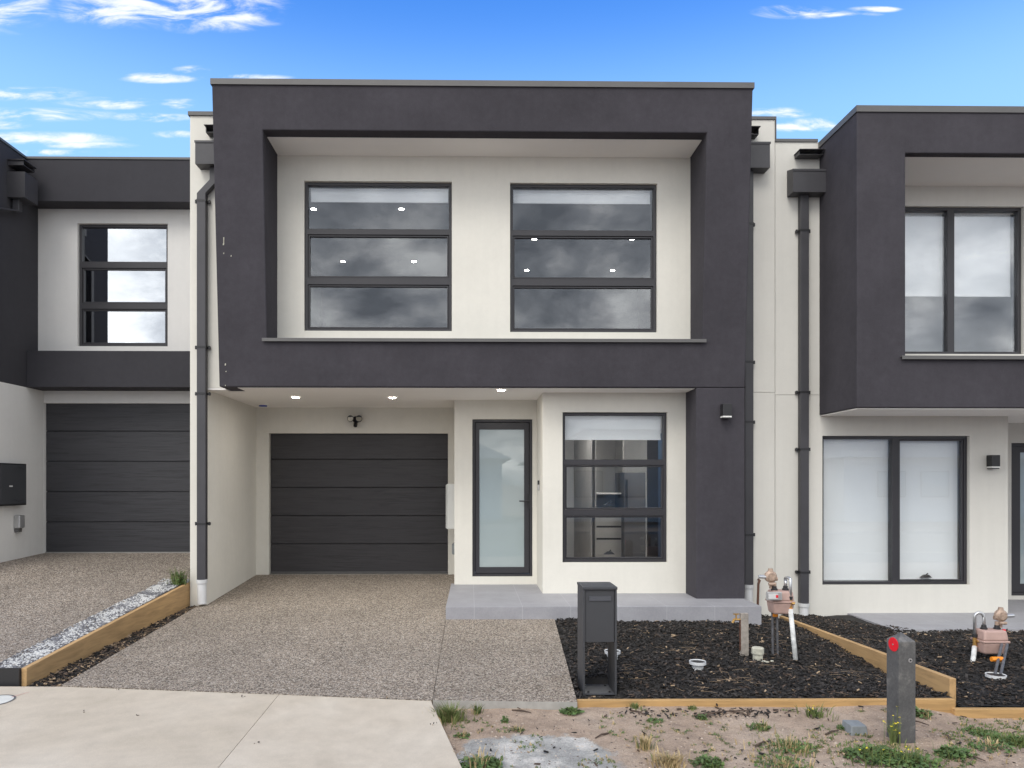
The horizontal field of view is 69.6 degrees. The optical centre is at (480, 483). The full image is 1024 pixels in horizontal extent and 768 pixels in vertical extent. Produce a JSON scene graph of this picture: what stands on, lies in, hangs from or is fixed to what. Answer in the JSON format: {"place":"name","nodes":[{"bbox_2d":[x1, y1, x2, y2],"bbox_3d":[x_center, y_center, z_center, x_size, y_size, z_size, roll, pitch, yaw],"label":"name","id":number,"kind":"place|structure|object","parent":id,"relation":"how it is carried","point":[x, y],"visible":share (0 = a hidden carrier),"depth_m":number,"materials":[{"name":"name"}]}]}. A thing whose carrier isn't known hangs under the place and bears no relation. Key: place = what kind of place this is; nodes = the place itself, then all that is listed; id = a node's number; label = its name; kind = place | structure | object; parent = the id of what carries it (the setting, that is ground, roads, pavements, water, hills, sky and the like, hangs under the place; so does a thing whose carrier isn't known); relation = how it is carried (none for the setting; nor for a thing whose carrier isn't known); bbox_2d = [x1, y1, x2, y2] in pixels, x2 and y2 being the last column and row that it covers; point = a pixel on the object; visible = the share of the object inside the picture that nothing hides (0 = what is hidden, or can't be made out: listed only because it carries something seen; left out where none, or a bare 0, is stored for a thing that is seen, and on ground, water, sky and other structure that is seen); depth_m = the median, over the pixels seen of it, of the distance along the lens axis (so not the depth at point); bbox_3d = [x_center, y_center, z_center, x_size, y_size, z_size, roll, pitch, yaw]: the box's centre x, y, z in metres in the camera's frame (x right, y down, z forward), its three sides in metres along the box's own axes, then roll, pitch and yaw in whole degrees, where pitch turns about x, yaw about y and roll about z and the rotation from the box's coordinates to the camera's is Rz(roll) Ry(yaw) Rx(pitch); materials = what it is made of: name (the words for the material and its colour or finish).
{"place":"outdoors","nodes":[
{"label":"outdoors","id":0,"kind":"place"},
{"bbox_2d":[0,553,189,668],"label":"driveway","id":1,"kind":"structure","parent":0,"point":[43,596],"depth_m":8.40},
{"bbox_2d":[0,137,189,587],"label":"townhouse","id":2,"kind":"structure","parent":1,"relation":"on","point":[95,345],"depth_m":10.01,"materials":[{"name":"grey paint"}]},
{"bbox_2d":[0,463,25,505],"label":"wall letterbox","id":3,"kind":"object","parent":2,"relation":"attached to","point":[12,484],"depth_m":9.27,"materials":[{"name":"black plastic"}]},
{"bbox_2d":[0,464,25,504],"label":"door","id":4,"kind":"structure","parent":3,"relation":"in","point":[8,476],"depth_m":9.27,"materials":[{"name":"black metal"}]},
{"bbox_2d":[14,515,24,531],"bbox_3d":[-5.958,0.521,9.508,0.079,0.219,0.120,0,0,-1],"label":"meter cover","id":5,"kind":"object","parent":2,"relation":"attached to","point":[19,522],"visible":1,"depth_m":9.47,"materials":[{"name":"silver metal"}]},
{"bbox_2d":[46,404,189,551],"bbox_3d":[-4.753,-0.086,10.208,2.501,2.110,0.072,0,0,-1],"label":"garage door","id":6,"kind":"structure","parent":2,"relation":"in","point":[118,475],"depth_m":10.18,"materials":[{"name":"metal"}]},
{"bbox_2d":[79,225,167,345],"bbox_3d":[-4.867,-2.696,10.098,1.214,1.666,0.100,0,0,-1],"label":"window","id":7,"kind":"structure","parent":2,"relation":"in","point":[123,269],"depth_m":10.08,"materials":[{"name":"white glass"}]},
{"bbox_2d":[0,578,189,667],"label":"gravel strip","id":8,"kind":"object","parent":1,"relation":"on","point":[41,650],"visible":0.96,"depth_m":7.00,"materials":[{"name":"white gravel"}]},
{"bbox_2d":[161,567,189,585],"bbox_3d":[-3.603,1.071,8.676,0.356,0.261,0.304,0,0,36],"label":"weed","id":9,"kind":"object","parent":8,"relation":"on","point":[178,580],"visible":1,"depth_m":8.67,"materials":[{"name":"green plant"}]},
{"bbox_2d":[21,582,189,686],"bbox_3d":[-3.575,1.470,7.389,0.045,0.586,2.988,0,0,3],"label":"timber board","id":10,"kind":"object","parent":1,"relation":"on","point":[169,603],"visible":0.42,"depth_m":7.08,"materials":[{"name":"brown wood"}]},
{"bbox_2d":[45,552,189,552],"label":"garage floor","id":11,"kind":"structure","parent":0,"point":[117,552],"depth_m":10.15,"materials":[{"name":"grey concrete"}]},
{"bbox_2d":[0,686,277,767],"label":"footpath","id":12,"kind":"structure","parent":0,"point":[49,727],"depth_m":5.00,"materials":[{"name":"concrete"}]},
{"bbox_2d":[0,694,15,703],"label":"pit lid","id":13,"kind":"object","parent":12,"relation":"on","point":[5,698],"visible":1,"depth_m":5.55,"materials":[{"name":"white plastic"}]},
{"bbox_2d":[0,668,20,686],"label":"edging board","id":14,"kind":"object","parent":12,"relation":"on","point":[10,677],"visible":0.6,"depth_m":5.87,"materials":[{"name":"black plastic"}]},
{"bbox_2d":[25,605,196,686],"bbox_3d":[-3.442,1.549,7.268,0.478,0.197,3.088,0,0,-1],"label":"mulch strip","id":15,"kind":"object","parent":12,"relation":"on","point":[59,678],"visible":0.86,"depth_m":6.67,"materials":[{"name":"black wood"}]},
{"bbox_2d":[61,574,453,704],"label":"driveway","id":16,"kind":"structure","parent":0,"point":[375,636],"depth_m":7.08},
{"bbox_2d":[188,78,776,616],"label":"townhouse","id":17,"kind":"structure","parent":16,"relation":"on","point":[658,198],"depth_m":9.04,"materials":[{"name":"black paint"}]},
{"bbox_2d":[257,404,268,406],"bbox_3d":[-3.077,-1.097,10.408,0.170,0.034,0.170,0,0,-1],"label":"ceiling fitting","id":18,"kind":"object","parent":17,"relation":"attached to","point":[263,405],"visible":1,"depth_m":10.37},
{"bbox_2d":[347,415,361,426],"bbox_3d":[-1.832,-0.903,10.766,0.223,0.168,0.158,0,0,-1],"label":"security light","id":19,"kind":"object","parent":17,"relation":"attached to","point":[355,419],"visible":1,"depth_m":10.70,"materials":[{"name":"black plastic"}]},
{"bbox_2d":[271,434,447,572],"bbox_3d":[-1.798,0.279,10.950,2.620,2.109,0.072,0,0,-1],"label":"garage door","id":20,"kind":"structure","parent":17,"relation":"in","point":[341,503],"depth_m":10.93,"materials":[{"name":"metal"}]},
{"bbox_2d":[305,182,451,330],"bbox_3d":[-1.258,-2.782,9.120,1.803,1.830,0.124,0,0,-1],"label":"window","id":21,"kind":"structure","parent":17,"relation":"in","point":[320,192],"depth_m":9.07,"materials":[{"name":"grey metal"}]},
{"bbox_2d":[445,484,453,528],"bbox_3d":[-0.426,0.322,10.403,0.133,0.627,0.445,0,0,-1],"label":"meter box","id":22,"kind":"object","parent":17,"relation":"attached to","point":[449,516],"visible":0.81,"depth_m":10.20,"materials":[{"name":"metal"}]},
{"bbox_2d":[446,485,446,527],"bbox_3d":[-0.479,0.322,10.404,0.011,0.607,0.440,0,0,-1],"label":"door","id":23,"kind":"structure","parent":22,"relation":"in","point":[446,485],"depth_m":10.19,"materials":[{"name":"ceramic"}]},
{"bbox_2d":[472,420,531,575],"bbox_3d":[0.291,0.197,9.916,0.802,2.104,0.139,0,0,-1],"label":"front door","id":24,"kind":"structure","parent":17,"relation":"in","point":[501,449],"depth_m":9.92,"materials":[{"name":"white glass"}]},
{"bbox_2d":[510,184,655,331],"bbox_3d":[1.267,-2.774,9.156,1.809,1.829,0.124,0,0,-1],"label":"window","id":25,"kind":"structure","parent":17,"relation":"in","point":[519,193],"depth_m":9.11,"materials":[{"name":"black glass"}]},
{"bbox_2d":[592,440,623,556],"bbox_3d":[2.034,0.203,11.930,0.456,2.320,0.600,0,0,-1],"label":"cabinet","id":26,"kind":"object","parent":17,"relation":"on","point":[606,534],"visible":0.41,"depth_m":11.80,"materials":[{"name":"laminate"}]},
{"bbox_2d":[563,413,665,561],"bbox_3d":[1.652,0.051,9.161,1.291,1.846,0.124,0,0,-1],"label":"window","id":27,"kind":"structure","parent":17,"relation":"in","point":[576,426],"depth_m":9.11,"materials":[{"name":"grey metal"}]},
{"bbox_2d":[615,472,645,556],"bbox_3d":[2.392,0.597,11.765,0.339,1.532,0.740,0,0,-1],"label":"fridge","id":28,"kind":"object","parent":17,"relation":"in","point":[630,487],"visible":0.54,"depth_m":11.44,"materials":[{"name":"grey metal"}]},
{"bbox_2d":[720,404,731,418],"bbox_3d":[2.861,-0.837,8.585,0.104,0.170,0.109,0,0,-1],"label":"wall lamp","id":29,"kind":"object","parent":17,"relation":"attached to","point":[725,411],"visible":1,"depth_m":8.53,"materials":[{"name":"black plastic"}]},
{"bbox_2d":[219,695,461,767],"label":"footpath","id":30,"kind":"structure","parent":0,"point":[291,731],"depth_m":4.83,"materials":[{"name":"concrete"}]},
{"bbox_2d":[269,573,447,574],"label":"garage floor","id":31,"kind":"structure","parent":0,"point":[351,573],"depth_m":10.95,"materials":[{"name":"grey concrete"}]},
{"bbox_2d":[433,619,576,713],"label":"path","id":32,"kind":"structure","parent":0,"point":[503,663],"depth_m":6.35,"materials":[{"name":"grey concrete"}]},
{"bbox_2d":[0,0,1023,156],"label":"sky","id":33,"kind":"structure","parent":0,"point":[79,78],"materials":[{"name":"blue"}]},
{"bbox_2d":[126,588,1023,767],"bbox_3d":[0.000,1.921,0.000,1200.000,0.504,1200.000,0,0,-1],"label":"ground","id":34,"kind":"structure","parent":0,"point":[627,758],"depth_m":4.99,"materials":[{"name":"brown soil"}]},
{"bbox_2d":[422,696,479,729],"bbox_3d":[-0.227,1.635,5.258,0.404,0.139,0.413,0,0,32],"label":"grass tuft","id":35,"kind":"object","parent":34,"relation":"on","point":[452,714],"visible":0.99,"depth_m":5.23,"materials":[{"name":"green plant"}]},
{"bbox_2d":[448,731,469,738],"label":"weed","id":36,"kind":"object","parent":34,"relation":"on","point":[463,734],"visible":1,"depth_m":4.96,"materials":[{"name":"green plant"}]},
{"bbox_2d":[471,703,484,715],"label":"weed","id":37,"kind":"object","parent":34,"relation":"on","point":[475,710],"visible":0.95,"depth_m":5.41,"materials":[{"name":"green plant"}]},
{"bbox_2d":[453,743,504,767],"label":"weed","id":38,"kind":"object","parent":34,"relation":"on","point":[487,760],"visible":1,"depth_m":4.51,"materials":[{"name":"green plant"}]},
{"bbox_2d":[500,716,508,722],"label":"weed","id":39,"kind":"object","parent":34,"relation":"on","point":[506,719],"visible":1,"depth_m":5.22,"materials":[{"name":"green plant"}]},
{"bbox_2d":[509,725,525,732],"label":"weed","id":40,"kind":"object","parent":34,"relation":"on","point":[520,730],"visible":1,"depth_m":5.05,"materials":[{"name":"green plant"}]},
{"bbox_2d":[559,706,584,715],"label":"weed","id":41,"kind":"object","parent":34,"relation":"on","point":[571,710],"visible":1,"depth_m":5.40,"materials":[{"name":"green plant"}]},
{"bbox_2d":[446,584,760,629],"bbox_3d":[1.351,1.524,9.030,3.495,0.338,1.880,0,0,-1],"label":"porch","id":42,"kind":"object","parent":34,"relation":"on","point":[498,601],"visible":0.52,"depth_m":8.15,"materials":[{"name":"grey ceramic"}]},
{"bbox_2d":[626,702,641,709],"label":"grass tuft","id":43,"kind":"object","parent":34,"relation":"on","point":[634,706],"visible":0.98,"depth_m":5.50,"materials":[{"name":"green plant"}]},
{"bbox_2d":[634,732,659,751],"bbox_3d":[1.065,1.670,4.772,0.193,0.107,0.180,0,0,-1],"label":"grass tuft","id":44,"kind":"object","parent":34,"relation":"on","point":[645,744],"visible":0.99,"depth_m":4.75,"materials":[{"name":"beige plant"}]},
{"bbox_2d":[647,717,663,723],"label":"weed","id":45,"kind":"object","parent":34,"relation":"on","point":[654,722],"visible":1,"depth_m":5.25,"materials":[{"name":"green plant"}]},
{"bbox_2d":[643,742,697,767],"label":"grass tuft","id":46,"kind":"object","parent":34,"relation":"on","point":[667,760],"visible":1,"depth_m":4.52,"materials":[{"name":"beige plant"}]},
{"bbox_2d":[688,704,699,710],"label":"grass tuft","id":47,"kind":"object","parent":34,"relation":"on","point":[691,707],"visible":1,"depth_m":5.50,"materials":[{"name":"green plant"}]},
{"bbox_2d":[692,713,711,719],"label":"weed","id":48,"kind":"object","parent":34,"relation":"on","point":[703,717],"visible":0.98,"depth_m":5.31,"materials":[{"name":"green plant"}]},
{"bbox_2d":[688,753,735,767],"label":"weed","id":49,"kind":"object","parent":34,"relation":"on","point":[706,759],"visible":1,"depth_m":4.52,"materials":[{"name":"green plant"}]},
{"bbox_2d":[448,707,1023,767],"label":"loose stones","id":50,"kind":"object","parent":34,"relation":"on","point":[702,738],"visible":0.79,"depth_m":4.92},
{"bbox_2d":[459,703,1016,766],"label":"bark litter","id":51,"kind":"object","parent":34,"relation":"on","point":[719,712],"visible":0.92,"depth_m":5.34,"materials":[{"name":"brown wood"}]},
{"bbox_2d":[453,707,1023,767],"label":"ground cover","id":52,"kind":"object","parent":34,"relation":"on","point":[854,741],"visible":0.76,"depth_m":4.94,"materials":[{"name":"green plant"}]},
{"bbox_2d":[555,614,951,698],"bbox_3d":[2.216,1.589,7.291,3.025,0.248,3.538,0,0,-1],"label":"mulch bed","id":53,"kind":"object","parent":34,"relation":"on","point":[654,657],"visible":0.81,"depth_m":6.47,"materials":[{"name":"black wood"}]},
{"bbox_2d":[577,582,617,695],"bbox_3d":[0.938,1.245,5.943,0.276,0.855,0.310,0,0,-1],"label":"mailbox","id":54,"kind":"object","parent":53,"relation":"on","point":[597,611],"visible":1,"depth_m":5.81,"materials":[{"name":"metal"}]},
{"bbox_2d":[604,649,620,659],"bbox_3d":[1.185,1.589,6.617,0.144,0.170,0.143,0,0,-1],"label":"drain cup","id":55,"kind":"object","parent":53,"relation":"on","point":[606,651],"visible":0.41,"depth_m":6.59,"materials":[{"name":"white plastic"}]},
{"bbox_2d":[689,659,705,669],"bbox_3d":[1.880,1.625,6.377,0.144,0.170,0.144,0,0,-1],"label":"drain cup","id":56,"kind":"object","parent":53,"relation":"on","point":[698,664],"visible":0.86,"depth_m":6.34,"materials":[{"name":"white plastic"}]},
{"bbox_2d":[732,613,748,655],"bbox_3d":[2.377,1.388,6.754,0.155,0.391,0.040,0,0,-1],"label":"garden tap","id":57,"kind":"object","parent":53,"relation":"on","point":[743,619],"visible":1,"depth_m":6.74,"materials":[{"name":"beige metal"}]},
{"bbox_2d":[757,578,760,604],"bbox_3d":[3.390,1.406,8.992,0.050,0.474,0.122,0,0,13],"label":"copper pipe","id":58,"kind":"object","parent":53,"relation":"on","point":[758,583],"visible":0.74,"depth_m":8.94,"materials":[{"name":"metal"}]},
{"bbox_2d":[751,646,773,662],"bbox_3d":[2.522,1.553,6.605,0.108,0.147,0.185,0,0,-38],"label":"pipe cap","id":59,"kind":"object","parent":53,"relation":"on","point":[757,652],"visible":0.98,"depth_m":6.60,"materials":[{"name":"white plastic"}]},
{"bbox_2d":[758,568,797,659],"bbox_3d":[2.713,1.194,6.726,0.308,0.817,0.316,0,0,-1],"label":"gas meter","id":60,"kind":"object","parent":53,"relation":"on","point":[780,601],"visible":0.99,"depth_m":6.71,"materials":[{"name":"beige metal"}]},
{"bbox_2d":[740,718,775,732],"bbox_3d":[1.940,1.684,5.133,0.229,0.063,0.220,0,0,26],"label":"weed","id":61,"kind":"object","parent":34,"relation":"on","point":[759,725],"visible":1,"depth_m":5.12,"materials":[{"name":"green plant"}]},
{"bbox_2d":[577,698,954,712],"bbox_3d":[2.164,1.707,5.584,2.872,0.140,0.045,0,0,-1],"label":"timber board","id":62,"kind":"object","parent":34,"relation":"on","point":[946,705],"visible":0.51,"depth_m":5.57,"materials":[{"name":"brown wood"}]},
{"bbox_2d":[731,745,814,767],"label":"weed","id":63,"kind":"object","parent":34,"relation":"on","point":[785,761],"visible":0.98,"depth_m":4.57,"materials":[{"name":"green plant"}]},
{"bbox_2d":[734,722,828,767],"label":"weed","id":64,"kind":"object","parent":34,"relation":"on","point":[788,747],"visible":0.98,"depth_m":4.79,"materials":[{"name":"green plant"}]},
{"bbox_2d":[795,702,838,721],"bbox_3d":[2.455,1.661,5.377,0.314,0.094,0.242,0,0,26],"label":"weed","id":65,"kind":"object","parent":34,"relation":"on","point":[813,712],"visible":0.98,"depth_m":5.36,"materials":[{"name":"green plant"}]},
{"bbox_2d":[647,105,1023,617],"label":"townhouse","id":66,"kind":"structure","parent":34,"relation":"on","point":[899,324],"depth_m":9.09,"materials":[{"name":"white paint"}]},
{"bbox_2d":[822,436,966,583],"bbox_3d":[5.137,0.336,9.210,1.831,1.840,0.124,0,0,-1],"label":"window","id":67,"kind":"structure","parent":66,"relation":"in","point":[889,503],"depth_m":9.26,"materials":[{"name":"grey metal"}]},
{"bbox_2d":[905,207,1020,353],"bbox_3d":[5.824,-2.516,9.219,1.819,1.826,0.124,0,0,-1],"label":"window","id":68,"kind":"structure","parent":66,"relation":"in","point":[950,253],"depth_m":9.27,"materials":[{"name":"grey glass"}]},
{"bbox_2d":[986,455,999,468],"bbox_3d":[6.309,-0.260,9.064,0.104,0.170,0.109,0,0,-1],"label":"wall lamp","id":69,"kind":"object","parent":66,"relation":"attached to","point":[992,461],"visible":1,"depth_m":9.01,"materials":[{"name":"black plastic"}]},
{"bbox_2d":[1011,443,1023,594],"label":"front door","id":70,"kind":"structure","parent":66,"relation":"in","point":[1017,449],"depth_m":10.21,"materials":[{"name":"grey metal"}]},
{"bbox_2d":[836,722,843,729],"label":"weed","id":71,"kind":"object","parent":34,"relation":"on","point":[841,727],"visible":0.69,"depth_m":5.10,"materials":[{"name":"green plant"}]},
{"bbox_2d":[842,720,867,735],"bbox_3d":[2.583,1.687,5.067,0.137,0.084,0.138,0,0,-1],"label":"concrete block","id":72,"kind":"object","parent":34,"relation":"on","point":[852,727],"depth_m":5.02,"materials":[{"name":"grey concrete"}]},
{"bbox_2d":[779,616,955,706],"bbox_3d":[3.659,1.662,7.336,0.050,0.316,3.331,0,0,1],"label":"timber board","id":73,"kind":"object","parent":34,"relation":"on","point":[938,681],"visible":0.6,"depth_m":6.69,"materials":[{"name":"brown wood"}]},
{"bbox_2d":[825,732,920,767],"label":"weed","id":74,"kind":"object","parent":34,"relation":"on","point":[871,755],"visible":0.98,"depth_m":4.62,"materials":[{"name":"green plant"}]},
{"bbox_2d":[882,706,900,745],"bbox_3d":[2.704,1.599,4.854,0.164,0.250,0.166,0,0,-1],"label":"weed","id":75,"kind":"object","parent":34,"relation":"on","point":[893,736],"visible":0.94,"depth_m":4.85,"materials":[{"name":"green plant"}]},
{"bbox_2d":[887,632,915,742],"bbox_3d":[2.812,1.421,4.926,0.130,0.847,0.128,0,0,-8],"label":"bollard","id":76,"kind":"object","parent":34,"relation":"on","point":[901,670],"visible":0.88,"depth_m":4.87,"materials":[{"name":"plastic"}]},
{"bbox_2d":[781,613,1023,706],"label":"mulch bed","id":77,"kind":"object","parent":34,"relation":"on","point":[947,652],"visible":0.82,"depth_m":6.89,"materials":[{"name":"black wood"}]},
{"bbox_2d":[970,607,1014,674],"bbox_3d":[4.551,1.409,6.615,0.319,0.536,0.715,0,0,44],"label":"gas meter","id":78,"kind":"object","parent":77,"relation":"on","point":[986,640],"visible":0.99,"depth_m":6.70,"materials":[{"name":"pink metal"}]},
{"bbox_2d":[985,672,1006,678],"bbox_3d":[4.383,1.710,6.262,0.156,0.170,0.156,0,0,-1],"label":"drain cup","id":79,"kind":"object","parent":77,"relation":"on","point":[993,676],"visible":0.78,"depth_m":6.25,"materials":[{"name":"white plastic"}]},
{"bbox_2d":[875,739,944,767],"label":"weed","id":80,"kind":"object","parent":34,"relation":"on","point":[913,757],"visible":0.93,"depth_m":4.53,"materials":[{"name":"green plant"}]},
{"bbox_2d":[916,706,933,719],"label":"weed","id":81,"kind":"object","parent":34,"relation":"on","point":[922,713],"visible":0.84,"depth_m":5.35,"materials":[{"name":"green plant"}]},
{"bbox_2d":[847,600,1023,630],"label":"porch","id":82,"kind":"object","parent":34,"relation":"on","point":[934,621],"visible":0.32,"depth_m":8.67,"materials":[{"name":"grey concrete"}]},
{"bbox_2d":[932,741,975,764],"bbox_3d":[3.009,1.694,4.654,0.243,0.086,0.300,0,0,-1],"label":"weed","id":83,"kind":"object","parent":34,"relation":"on","point":[949,751],"visible":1,"depth_m":4.65,"materials":[{"name":"green plant"}]},
{"bbox_2d":[945,736,1017,763],"bbox_3d":[3.332,1.702,4.764,0.387,0.065,0.408,0,0,-6],"label":"weed","id":84,"kind":"object","parent":34,"relation":"on","point":[996,744],"visible":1,"depth_m":4.79,"materials":[{"name":"green plant"}]},
{"bbox_2d":[948,720,1022,744],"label":"weed","id":85,"kind":"object","parent":34,"relation":"on","point":[980,731],"visible":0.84,"depth_m":5.14,"materials":[{"name":"green plant"}]},
{"bbox_2d":[951,708,1023,717],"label":"timber board","id":86,"kind":"object","parent":34,"relation":"on","point":[993,712],"visible":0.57,"depth_m":5.54,"materials":[{"name":"brown wood"}]},
{"bbox_2d":[991,731,1023,750],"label":"weed","id":87,"kind":"object","parent":34,"relation":"on","point":[1016,740],"visible":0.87,"depth_m":4.97,"materials":[{"name":"green plant"}]}
]}

